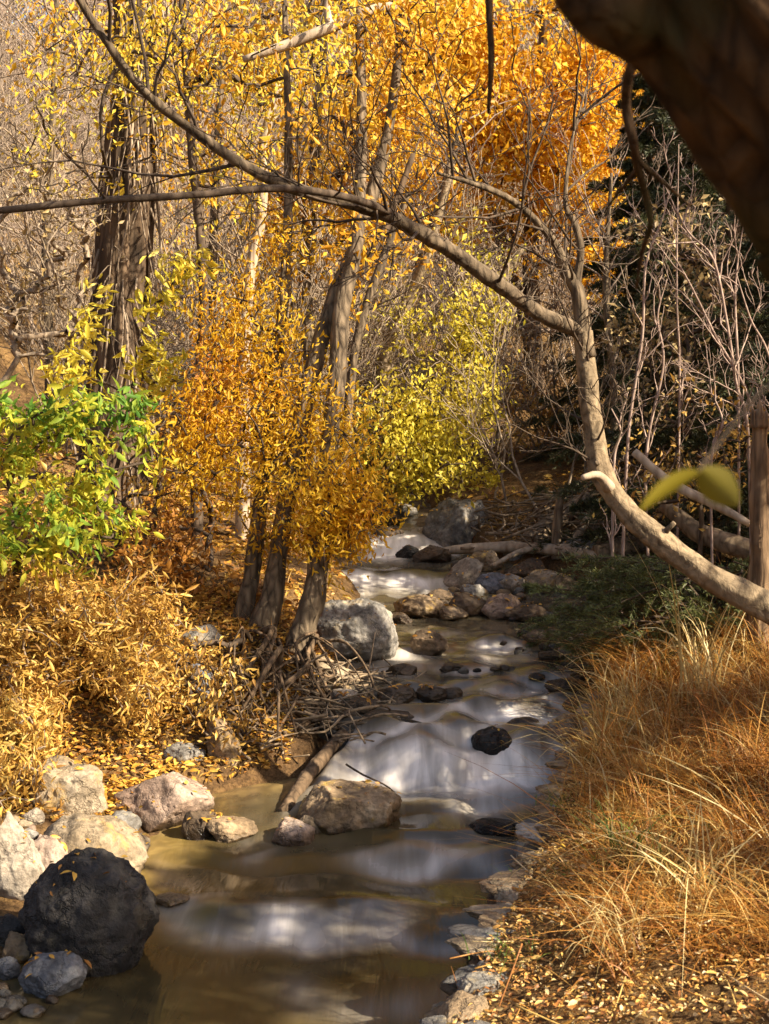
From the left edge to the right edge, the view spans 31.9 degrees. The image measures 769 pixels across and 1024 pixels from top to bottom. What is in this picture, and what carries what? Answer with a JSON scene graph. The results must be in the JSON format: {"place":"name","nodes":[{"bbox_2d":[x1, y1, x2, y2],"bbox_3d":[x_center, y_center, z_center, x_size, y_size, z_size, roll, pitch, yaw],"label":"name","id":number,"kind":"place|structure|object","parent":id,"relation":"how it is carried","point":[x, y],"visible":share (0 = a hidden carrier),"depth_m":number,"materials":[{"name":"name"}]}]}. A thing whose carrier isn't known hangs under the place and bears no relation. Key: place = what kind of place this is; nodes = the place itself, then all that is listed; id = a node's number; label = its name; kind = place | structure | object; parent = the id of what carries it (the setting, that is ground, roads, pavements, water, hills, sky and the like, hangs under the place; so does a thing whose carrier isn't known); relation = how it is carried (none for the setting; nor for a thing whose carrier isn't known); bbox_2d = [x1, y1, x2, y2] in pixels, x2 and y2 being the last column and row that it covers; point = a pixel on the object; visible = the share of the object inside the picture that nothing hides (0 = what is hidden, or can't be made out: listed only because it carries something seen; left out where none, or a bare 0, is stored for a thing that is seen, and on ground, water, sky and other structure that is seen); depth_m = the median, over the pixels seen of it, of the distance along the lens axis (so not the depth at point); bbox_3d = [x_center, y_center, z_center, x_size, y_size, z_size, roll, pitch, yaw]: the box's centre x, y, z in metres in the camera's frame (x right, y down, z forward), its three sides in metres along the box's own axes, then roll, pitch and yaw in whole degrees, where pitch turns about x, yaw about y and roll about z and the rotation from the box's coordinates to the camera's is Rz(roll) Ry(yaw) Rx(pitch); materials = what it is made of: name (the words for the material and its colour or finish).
{"place":"outdoors","nodes":[
{"label":"outdoors","id":0,"kind":"place"},
{"bbox_2d":[0,485,602,1023],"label":"stream water","id":1,"kind":"structure","parent":0,"point":[260,927],"depth_m":6.25,"materials":[{"name":"liquid"}]},
{"bbox_2d":[0,956,20,979],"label":"boulder","id":2,"kind":"object","parent":1,"relation":"on","point":[10,967],"visible":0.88,"depth_m":5.19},
{"bbox_2d":[34,834,67,868],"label":"boulder","id":3,"kind":"object","parent":1,"relation":"on","point":[50,848],"visible":0.28,"depth_m":5.89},
{"bbox_2d":[18,951,87,998],"bbox_3d":[-1.259,1.767,5.117,0.259,0.191,0.222,0,5,0],"label":"boulder","id":4,"kind":"object","parent":1,"relation":"on","point":[60,973],"visible":0.89,"depth_m":5.05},
{"bbox_2d":[22,498,620,976],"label":"dropped leaves","id":5,"kind":"object","parent":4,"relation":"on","point":[74,874],"visible":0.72,"depth_m":6.79,"materials":[{"name":"yellow plant"}]},
{"bbox_2d":[18,847,159,976],"bbox_3d":[-1.178,1.651,5.394,0.526,0.595,0.437,1,5,17],"label":"boulder","id":6,"kind":"object","parent":1,"relation":"on","point":[104,924],"visible":0.77,"depth_m":5.24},
{"bbox_2d":[156,892,189,906],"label":"boulder","id":7,"kind":"object","parent":1,"relation":"on","point":[168,899],"visible":0.99,"depth_m":5.87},
{"bbox_2d":[181,810,217,840],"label":"boulder","id":8,"kind":"object","parent":1,"relation":"in","point":[193,827],"visible":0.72,"depth_m":6.58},
{"bbox_2d":[206,816,257,842],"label":"boulder","id":9,"kind":"object","parent":1,"relation":"on","point":[223,829],"visible":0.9,"depth_m":6.56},
{"bbox_2d":[272,817,315,846],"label":"boulder","id":10,"kind":"object","parent":1,"relation":"on","point":[291,832],"visible":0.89,"depth_m":6.50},
{"bbox_2d":[277,729,348,811],"bbox_3d":[-0.390,1.411,7.316,0.094,0.265,0.910,2,5,18],"label":"log","id":11,"kind":"object","parent":1,"relation":"on","point":[318,762],"visible":0.86,"depth_m":7.26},
{"bbox_2d":[296,779,401,834],"bbox_3d":[-0.178,1.542,6.782,0.534,0.328,0.388,0,5,0],"label":"boulder","id":12,"kind":"object","parent":1,"relation":"in","point":[334,813],"visible":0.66,"depth_m":6.66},
{"bbox_2d":[377,685,416,703],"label":"boulder","id":13,"kind":"object","parent":1,"relation":"in","point":[402,694],"visible":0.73,"depth_m":8.18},
{"bbox_2d":[393,594,444,617],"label":"boulder","id":14,"kind":"object","parent":1,"relation":"on","point":[419,606],"visible":0.77,"depth_m":10.54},
{"bbox_2d":[410,629,447,655],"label":"boulder","id":15,"kind":"object","parent":1,"relation":"in","point":[423,642],"visible":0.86,"depth_m":9.30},
{"bbox_2d":[415,686,446,702],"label":"boulder","id":16,"kind":"object","parent":1,"relation":"on","point":[426,694],"visible":0.89,"depth_m":8.21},
{"bbox_2d":[412,545,451,562],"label":"boulder","id":17,"kind":"object","parent":1,"relation":"in","point":[440,555],"visible":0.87,"depth_m":12.41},
{"bbox_2d":[443,557,483,588],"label":"boulder","id":18,"kind":"object","parent":1,"relation":"on","point":[470,567],"visible":0.59,"depth_m":11.65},
{"bbox_2d":[449,592,485,615],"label":"boulder","id":19,"kind":"object","parent":1,"relation":"in","point":[471,605],"visible":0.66,"depth_m":10.62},
{"bbox_2d":[475,572,504,592],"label":"boulder","id":20,"kind":"object","parent":1,"relation":"on","point":[490,583],"visible":0.59,"depth_m":11.56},
{"bbox_2d":[471,726,511,754],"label":"boulder","id":21,"kind":"object","parent":1,"relation":"in","point":[492,736],"visible":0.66,"depth_m":7.48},
{"bbox_2d":[468,817,517,836],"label":"boulder","id":22,"kind":"object","parent":1,"relation":"on","point":[490,827],"visible":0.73,"depth_m":6.61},
{"bbox_2d":[481,593,521,618],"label":"boulder","id":23,"kind":"object","parent":1,"relation":"in","point":[496,606],"visible":0.74,"depth_m":10.57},
{"bbox_2d":[504,557,544,577],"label":"boulder","id":24,"kind":"object","parent":1,"relation":"on","point":[528,566],"visible":0.5,"depth_m":11.86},
{"bbox_2d":[504,603,546,621],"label":"boulder","id":25,"kind":"object","parent":1,"relation":"in","point":[524,613],"visible":0.89,"depth_m":10.41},
{"bbox_2d":[523,569,559,593],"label":"boulder","id":26,"kind":"object","parent":1,"relation":"on","point":[536,576],"visible":0.59,"depth_m":11.65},
{"bbox_2d":[544,677,586,692],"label":"boulder","id":27,"kind":"object","parent":1,"relation":"on","point":[560,683],"visible":0.66,"depth_m":8.48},
{"bbox_2d":[0,0,768,1023],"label":"ground","id":28,"kind":"structure","parent":0,"point":[314,744],"depth_m":7.54,"materials":[{"name":"brown soil"}]},
{"bbox_2d":[0,913,24,946],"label":"boulder","id":29,"kind":"object","parent":28,"relation":"on","point":[9,922],"visible":0.4,"depth_m":5.46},
{"bbox_2d":[2,931,29,963],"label":"boulder","id":30,"kind":"object","parent":28,"relation":"on","point":[16,947],"visible":0.37,"depth_m":5.32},
{"bbox_2d":[0,811,44,900],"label":"boulder","id":31,"kind":"object","parent":28,"relation":"on","point":[19,875],"visible":0.76,"depth_m":5.77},
{"bbox_2d":[0,0,112,446],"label":"bare tree","id":32,"kind":"object","parent":28,"relation":"on","point":[52,153],"visible":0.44,"depth_m":13.71,"materials":[{"name":"grey plant"}]},
{"bbox_2d":[0,95,128,390],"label":"bare thicket","id":33,"kind":"object","parent":28,"relation":"on","point":[20,308],"visible":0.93,"depth_m":10.45,"materials":[{"name":"brown plant"}]},
{"bbox_2d":[30,755,107,817],"bbox_3d":[-1.576,1.454,6.756,0.401,0.446,0.319,0,5,0],"label":"boulder","id":34,"kind":"object","parent":28,"relation":"on","point":[83,792],"visible":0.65,"depth_m":6.62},
{"bbox_2d":[0,368,179,651],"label":"green shrub","id":35,"kind":"object","parent":28,"relation":"on","point":[61,532],"visible":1,"depth_m":7.41,"materials":[{"name":"green plant"}]},
{"bbox_2d":[44,813,150,873],"bbox_3d":[-1.332,1.575,6.207,0.483,0.378,0.537,0,5,0],"label":"boulder","id":36,"kind":"object","parent":28,"relation":"on","point":[105,832],"visible":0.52,"depth_m":6.13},
{"bbox_2d":[0,371,209,569],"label":"dark thicket","id":37,"kind":"object","parent":28,"relation":"on","point":[129,509],"visible":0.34,"depth_m":9.58,"materials":[{"name":"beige plant"}]},
{"bbox_2d":[0,546,218,824],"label":"tan shrub","id":38,"kind":"object","parent":28,"relation":"on","point":[113,669],"visible":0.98,"depth_m":7.33,"materials":[{"name":"yellow plant"}]},
{"bbox_2d":[21,244,233,548],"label":"yellow shoots","id":39,"kind":"object","parent":28,"relation":"on","point":[187,265],"visible":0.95,"depth_m":9.44,"materials":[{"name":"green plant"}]},
{"bbox_2d":[0,0,275,509],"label":"cottonwood tree","id":40,"kind":"object","parent":28,"relation":"on","point":[131,238],"visible":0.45,"depth_m":11.84,"materials":[{"name":"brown plant"}]},
{"bbox_2d":[113,771,214,832],"bbox_3d":[-1.104,1.478,6.828,0.444,0.321,0.406,-4,6,-43],"label":"boulder","id":41,"kind":"object","parent":28,"relation":"on","point":[176,798],"visible":0.78,"depth_m":6.71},
{"bbox_2d":[91,325,271,623],"bbox_3d":[-1.379,-0.315,9.627,1.134,2.116,2.560,0,5,0],"label":"rusty shrub","id":42,"kind":"object","parent":28,"relation":"on","point":[182,545],"visible":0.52,"depth_m":9.06,"materials":[{"name":"orange plant"}]},
{"bbox_2d":[163,742,205,764],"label":"boulder","id":43,"kind":"object","parent":28,"relation":"on","point":[179,752],"visible":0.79,"depth_m":7.31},
{"bbox_2d":[110,625,271,761],"bbox_3d":[-1.041,1.029,7.834,0.835,0.747,1.548,0,5,0],"label":"root bank brush","id":44,"kind":"object","parent":28,"relation":"on","point":[197,703],"visible":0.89,"depth_m":7.50,"materials":[{"name":"beige plant"}]},
{"bbox_2d":[1,0,386,542],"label":"gold sapling","id":45,"kind":"object","parent":28,"relation":"on","point":[180,40],"visible":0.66,"depth_m":10.63,"materials":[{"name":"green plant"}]},
{"bbox_2d":[180,624,224,649],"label":"boulder","id":46,"kind":"object","parent":28,"relation":"on","point":[202,636],"visible":0.42,"depth_m":8.38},
{"bbox_2d":[89,0,338,453],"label":"bare tree","id":47,"kind":"object","parent":28,"relation":"on","point":[220,91],"visible":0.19,"depth_m":13.75,"materials":[{"name":"grey plant"}]},
{"bbox_2d":[206,716,243,765],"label":"boulder","id":48,"kind":"object","parent":28,"relation":"on","point":[230,750],"visible":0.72,"depth_m":7.32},
{"bbox_2d":[155,14,354,539],"bbox_3d":[-0.959,-1.898,11.220,1.579,4.614,1.367,-3,5,-33],"label":"pale trunk","id":49,"kind":"object","parent":28,"relation":"on","point":[252,256],"visible":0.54,"depth_m":11.41,"materials":[{"name":"brown wood"}]},
{"bbox_2d":[0,0,538,445],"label":"dry foliage","id":50,"kind":"object","parent":28,"relation":"on","point":[71,145],"visible":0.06,"depth_m":21.87,"materials":[{"name":"beige plant"}]},
{"bbox_2d":[0,0,540,332],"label":"hillside foliage","id":51,"kind":"object","parent":28,"relation":"on","point":[181,149],"visible":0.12,"depth_m":25.12,"materials":[{"name":"yellow plant"}]},
{"bbox_2d":[0,0,567,364],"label":"pale foliage","id":52,"kind":"object","parent":28,"relation":"on","point":[16,2],"visible":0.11,"depth_m":22.18,"materials":[{"name":"yellow plant"}]},
{"bbox_2d":[107,0,555,751],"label":"clump tree","id":53,"kind":"object","parent":28,"relation":"on","point":[331,518],"visible":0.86,"depth_m":8.80,"materials":[{"name":"orange plant"}]},
{"bbox_2d":[316,598,398,661],"bbox_3d":[-0.210,0.880,9.258,0.621,0.577,0.513,0,5,0],"label":"boulder","id":54,"kind":"object","parent":28,"relation":"on","point":[360,627],"visible":0.63,"depth_m":9.08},
{"bbox_2d":[209,0,510,497],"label":"gold tree","id":55,"kind":"object","parent":28,"relation":"on","point":[399,118],"visible":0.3,"depth_m":12.90,"materials":[{"name":"grey plant"}]},
{"bbox_2d":[291,170,447,548],"bbox_3d":[-0.219,-1.425,12.669,1.611,3.809,1.086,0,5,0],"label":"slim trunk","id":56,"kind":"object","parent":28,"relation":"on","point":[366,309],"visible":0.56,"depth_m":12.39,"materials":[{"name":"grey plant"}]},
{"bbox_2d":[0,0,739,433],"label":"hillside woods","id":57,"kind":"object","parent":28,"relation":"on","point":[78,102],"visible":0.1,"depth_m":21.77,"materials":[{"name":"plant"}]},
{"bbox_2d":[246,111,497,416],"bbox_3d":[-0.161,-1.455,11.465,2.141,3.997,1.234,0,5,0],"label":"forked trunk","id":58,"kind":"object","parent":28,"relation":"on","point":[404,179],"visible":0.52,"depth_m":11.29,"materials":[{"name":"brown plant"}]},
{"bbox_2d":[7,458,736,760],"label":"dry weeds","id":59,"kind":"object","parent":28,"relation":"on","point":[291,604],"visible":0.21,"depth_m":8.85,"materials":[{"name":"beige plant"}]},
{"bbox_2d":[0,433,748,829],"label":"fallen leaves","id":60,"kind":"object","parent":28,"relation":"on","point":[154,763],"visible":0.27,"depth_m":7.99,"materials":[{"name":"yellow plant"}]},
{"bbox_2d":[0,0,768,624],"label":"curved tree","id":61,"kind":"object","parent":28,"relation":"on","point":[670,548],"visible":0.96,"depth_m":6.00,"materials":[{"name":"beige plant"}]},
{"bbox_2d":[0,0,768,519],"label":"underbrush","id":62,"kind":"object","parent":28,"relation":"on","point":[186,346],"visible":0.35,"depth_m":13.98,"materials":[{"name":"plant"}]},
{"bbox_2d":[337,430,503,510],"bbox_3d":[0.274,-0.379,14.518,2.140,1.135,1.231,0,5,0],"label":"yellow shrub","id":63,"kind":"object","parent":28,"relation":"on","point":[490,477],"visible":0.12,"depth_m":14.64,"materials":[{"name":"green plant"}]},
{"bbox_2d":[341,163,526,511],"bbox_3d":[0.534,-1.493,13.658,2.035,4.092,2.129,0,5,0],"label":"lime tree","id":64,"kind":"object","parent":28,"relation":"on","point":[417,428],"visible":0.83,"depth_m":13.67,"materials":[{"name":"beige plant"}]},
{"bbox_2d":[171,486,722,759],"bbox_3d":[1.050,0.514,10.202,2.869,1.358,6.866,1,5,17],"label":"flood wrack","id":65,"kind":"object","parent":28,"relation":"on","point":[320,718],"visible":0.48,"depth_m":8.26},
{"bbox_2d":[323,50,573,489],"bbox_3d":[0.729,-2.708,15.057,2.805,5.213,2.002,1,5,7],"label":"leaning bare tree","id":66,"kind":"object","parent":28,"relation":"on","point":[438,191],"visible":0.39,"depth_m":15.24,"materials":[{"name":"grey plant"}]},
{"bbox_2d":[422,497,491,546],"bbox_3d":[0.696,0.214,13.264,0.555,0.708,0.611,4,6,42],"label":"boulder","id":67,"kind":"object","parent":28,"relation":"on","point":[450,525],"visible":0.54,"depth_m":13.06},
{"bbox_2d":[350,0,653,409],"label":"golden tree","id":68,"kind":"object","parent":28,"relation":"on","point":[566,61],"visible":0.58,"depth_m":16.63,"materials":[{"name":"orange plant"}]},
{"bbox_2d":[443,541,597,556],"bbox_3d":[1.337,0.352,12.226,1.859,0.158,0.254,3,5,31],"label":"log","id":69,"kind":"object","parent":28,"relation":"on","point":[508,547],"visible":0.61,"depth_m":12.37,"materials":[{"name":"brown wood"}]},
{"bbox_2d":[419,683,634,1023],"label":"stone edging","id":70,"kind":"object","parent":28,"relation":"on","point":[461,998],"visible":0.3,"depth_m":4.95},
{"bbox_2d":[472,330,626,457],"bbox_3d":[2.088,-1.428,16.761,2.226,1.684,2.468,0,5,0],"label":"brown shrub","id":71,"kind":"object","parent":28,"relation":"on","point":[518,431],"visible":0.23,"depth_m":16.47,"materials":[{"name":"beige plant"}]},
{"bbox_2d":[481,204,628,389],"bbox_3d":[2.422,-3.131,18.657,2.532,2.916,3.108,0,5,0],"label":"grey thicket","id":72,"kind":"object","parent":28,"relation":"on","point":[546,286],"visible":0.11,"depth_m":18.79,"materials":[{"name":"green plant"}]},
{"bbox_2d":[520,492,592,542],"bbox_3d":[1.644,0.096,12.647,0.875,0.546,0.222,-3,6,-36],"label":"log","id":73,"kind":"object","parent":28,"relation":"on","point":[566,517],"visible":0.44,"depth_m":12.53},
{"bbox_2d":[551,488,563,559],"bbox_3d":[1.557,0.109,12.092,0.099,0.648,0.190,2,5,22],"label":"stump","id":74,"kind":"object","parent":28,"relation":"on","point":[557,524],"visible":0.81,"depth_m":12.06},
{"bbox_2d":[407,550,768,1013],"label":"dry grass","id":75,"kind":"structure","parent":28,"relation":"on","point":[755,729],"depth_m":5.76,"materials":[{"name":"plant"}]},
{"bbox_2d":[498,113,703,473],"bbox_3d":[2.359,-2.214,14.186,2.329,3.954,1.725,1,5,14],"label":"bare tree","id":76,"kind":"object","parent":28,"relation":"on","point":[605,285],"visible":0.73,"depth_m":13.85,"materials":[{"name":"grey plant"}]},
{"bbox_2d":[476,641,736,900],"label":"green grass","id":77,"kind":"structure","parent":28,"relation":"on","point":[566,869],"depth_m":5.85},
{"bbox_2d":[446,717,768,1023],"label":"faded leaves","id":78,"kind":"object","parent":28,"relation":"on","point":[573,1004],"visible":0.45,"depth_m":4.37,"materials":[{"name":"brown plant"}]},
{"bbox_2d":[561,640,658,724],"bbox_3d":[1.297,0.883,7.190,0.626,0.558,0.758,-4,6,-38],"label":"grass clump","id":79,"kind":"object","parent":28,"relation":"on","point":[636,690],"visible":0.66,"depth_m":7.27,"materials":[{"name":"plant"}]},
{"bbox_2d":[471,608,768,938],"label":"straw blades","id":80,"kind":"object","parent":28,"relation":"on","point":[702,746],"visible":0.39,"depth_m":6.17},
{"bbox_2d":[518,73,724,463],"bbox_3d":[2.949,-2.750,15.236,2.876,4.744,2.682,0,5,0],"label":"evergreen tree","id":81,"kind":"object","parent":28,"relation":"on","point":[638,84],"visible":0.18,"depth_m":15.14,"materials":[{"name":"green plant"}]},
{"bbox_2d":[485,0,768,288],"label":"leaning tree","id":82,"kind":"object","parent":28,"relation":"on","point":[701,67],"visible":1,"depth_m":1.26,"materials":[{"name":"brown plant"}]},
{"bbox_2d":[639,382,768,511],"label":"leafy twig","id":83,"kind":"object","parent":82,"relation":"attached to","point":[717,485],"visible":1,"depth_m":0.95,"materials":[{"name":"green plant"}]},
{"bbox_2d":[526,855,732,982],"bbox_3d":[0.756,1.280,4.407,0.637,0.331,0.761,-1,5,-7],"label":"grass clump","id":84,"kind":"object","parent":28,"relation":"on","point":[598,925],"visible":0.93,"depth_m":4.43,"materials":[{"name":"plant"}]},
{"bbox_2d":[599,383,664,628],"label":"bare sapling","id":85,"kind":"object","parent":28,"relation":"on","point":[613,533],"visible":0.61,"depth_m":9.01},
{"bbox_2d":[548,771,717,869],"bbox_3d":[0.944,1.193,5.253,0.633,0.377,0.650,0,5,0],"label":"grass clump","id":86,"kind":"object","parent":28,"relation":"on","point":[613,836],"visible":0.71,"depth_m":5.24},
{"bbox_2d":[516,551,760,688],"bbox_3d":[1.797,0.676,8.440,1.899,0.927,2.055,0,5,0],"label":"evergreen shrub","id":87,"kind":"object","parent":28,"relation":"on","point":[617,600],"visible":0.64,"depth_m":8.09,"materials":[{"name":"plant"}]},
{"bbox_2d":[529,258,766,580],"bbox_3d":[2.575,-0.660,11.326,2.598,2.990,2.605,0,5,0],"label":"evergreen tree","id":88,"kind":"object","parent":28,"relation":"on","point":[658,440],"visible":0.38,"depth_m":11.49,"materials":[{"name":"green plant"}]},
{"bbox_2d":[534,783,768,982],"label":"grass clump","id":89,"kind":"object","parent":28,"relation":"on","point":[688,886],"visible":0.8,"depth_m":4.71,"materials":[{"name":"plant"}]},
{"bbox_2d":[544,108,768,469],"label":"evergreen tree","id":90,"kind":"object","parent":28,"relation":"on","point":[709,188],"visible":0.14,"depth_m":14.34,"materials":[{"name":"green plant"}]},
{"bbox_2d":[619,251,700,572],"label":"bare sapling","id":91,"kind":"object","parent":28,"relation":"on","point":[647,437],"visible":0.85,"depth_m":9.57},
{"bbox_2d":[557,90,767,452],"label":"evergreen tree","id":92,"kind":"object","parent":28,"relation":"on","point":[627,190],"visible":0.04,"depth_m":15.22,"materials":[{"name":"green plant"}]},
{"bbox_2d":[609,124,720,612],"bbox_3d":[1.880,-0.904,9.266,0.738,3.458,0.483,-2,5,-22],"label":"bare sapling","id":93,"kind":"object","parent":28,"relation":"on","point":[641,350],"visible":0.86,"depth_m":9.31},
{"bbox_2d":[592,521,747,556],"bbox_3d":[2.514,0.274,11.910,1.386,0.403,0.301,0,5,-6],"label":"log","id":94,"kind":"object","parent":28,"relation":"on","point":[597,549],"visible":0.15,"depth_m":11.79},
{"bbox_2d":[592,369,768,555],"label":"brush","id":95,"kind":"object","parent":28,"relation":"on","point":[701,510],"visible":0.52,"depth_m":9.44,"materials":[{"name":"beige plant"}]},
{"bbox_2d":[595,182,767,565],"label":"dry leaf shrub","id":96,"kind":"object","parent":28,"relation":"on","point":[700,277],"visible":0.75,"depth_m":10.77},
{"bbox_2d":[605,525,768,709],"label":"grass clump","id":97,"kind":"object","parent":28,"relation":"on","point":[693,660],"visible":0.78,"depth_m":7.21,"materials":[{"name":"plant"}]},
{"bbox_2d":[620,182,754,461],"bbox_3d":[2.285,-0.877,9.706,1.154,3.003,0.615,-2,5,-21],"label":"bare sapling","id":98,"kind":"object","parent":28,"relation":"on","point":[715,338],"visible":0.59,"depth_m":9.71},
{"bbox_2d":[631,449,749,526],"bbox_3d":[1.815,-0.148,8.007,0.748,0.445,0.079,3,5,33],"label":"log","id":99,"kind":"object","parent":28,"relation":"on","point":[658,473],"visible":0.74,"depth_m":7.98,"materials":[{"name":"grey wood"}]},
{"bbox_2d":[667,144,729,570],"bbox_3d":[2.336,-1.012,10.052,0.385,3.443,0.681,0,5,0],"label":"bare sapling","id":100,"kind":"object","parent":28,"relation":"on","point":[679,398],"visible":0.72,"depth_m":10.11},
{"bbox_2d":[639,153,768,553],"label":"bare sapling","id":101,"kind":"object","parent":28,"relation":"on","point":[734,365],"visible":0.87,"depth_m":9.13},
{"bbox_2d":[658,500,749,559],"bbox_3d":[2.428,0.157,9.554,1.023,0.451,0.222,3,5,29],"label":"log","id":102,"kind":"object","parent":28,"relation":"on","point":[724,542],"visible":0.73,"depth_m":9.56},
{"bbox_2d":[654,211,768,536],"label":"evergreen tree","id":103,"kind":"object","parent":28,"relation":"on","point":[747,265],"visible":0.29,"depth_m":12.14,"materials":[{"name":"green plant"}]},
{"bbox_2d":[679,279,768,577],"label":"evergreen tree","id":104,"kind":"object","parent":28,"relation":"on","point":[696,441],"visible":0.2,"depth_m":10.47,"materials":[{"name":"green plant"}]},
{"bbox_2d":[681,306,767,563],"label":"bare sapling","id":105,"kind":"object","parent":28,"relation":"on","point":[716,436],"visible":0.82,"depth_m":8.98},
{"bbox_2d":[699,210,751,559],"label":"bare sapling","id":106,"kind":"object","parent":28,"relation":"on","point":[738,253],"visible":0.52,"depth_m":9.75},
{"bbox_2d":[699,209,768,414],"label":"bare sapling","id":107,"kind":"object","parent":28,"relation":"on","point":[760,336],"visible":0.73,"depth_m":9.23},
{"bbox_2d":[745,400,768,660],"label":"broken stump","id":108,"kind":"object","parent":28,"relation":"on","point":[758,571],"visible":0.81,"depth_m":7.58,"materials":[{"name":"brown wood"}]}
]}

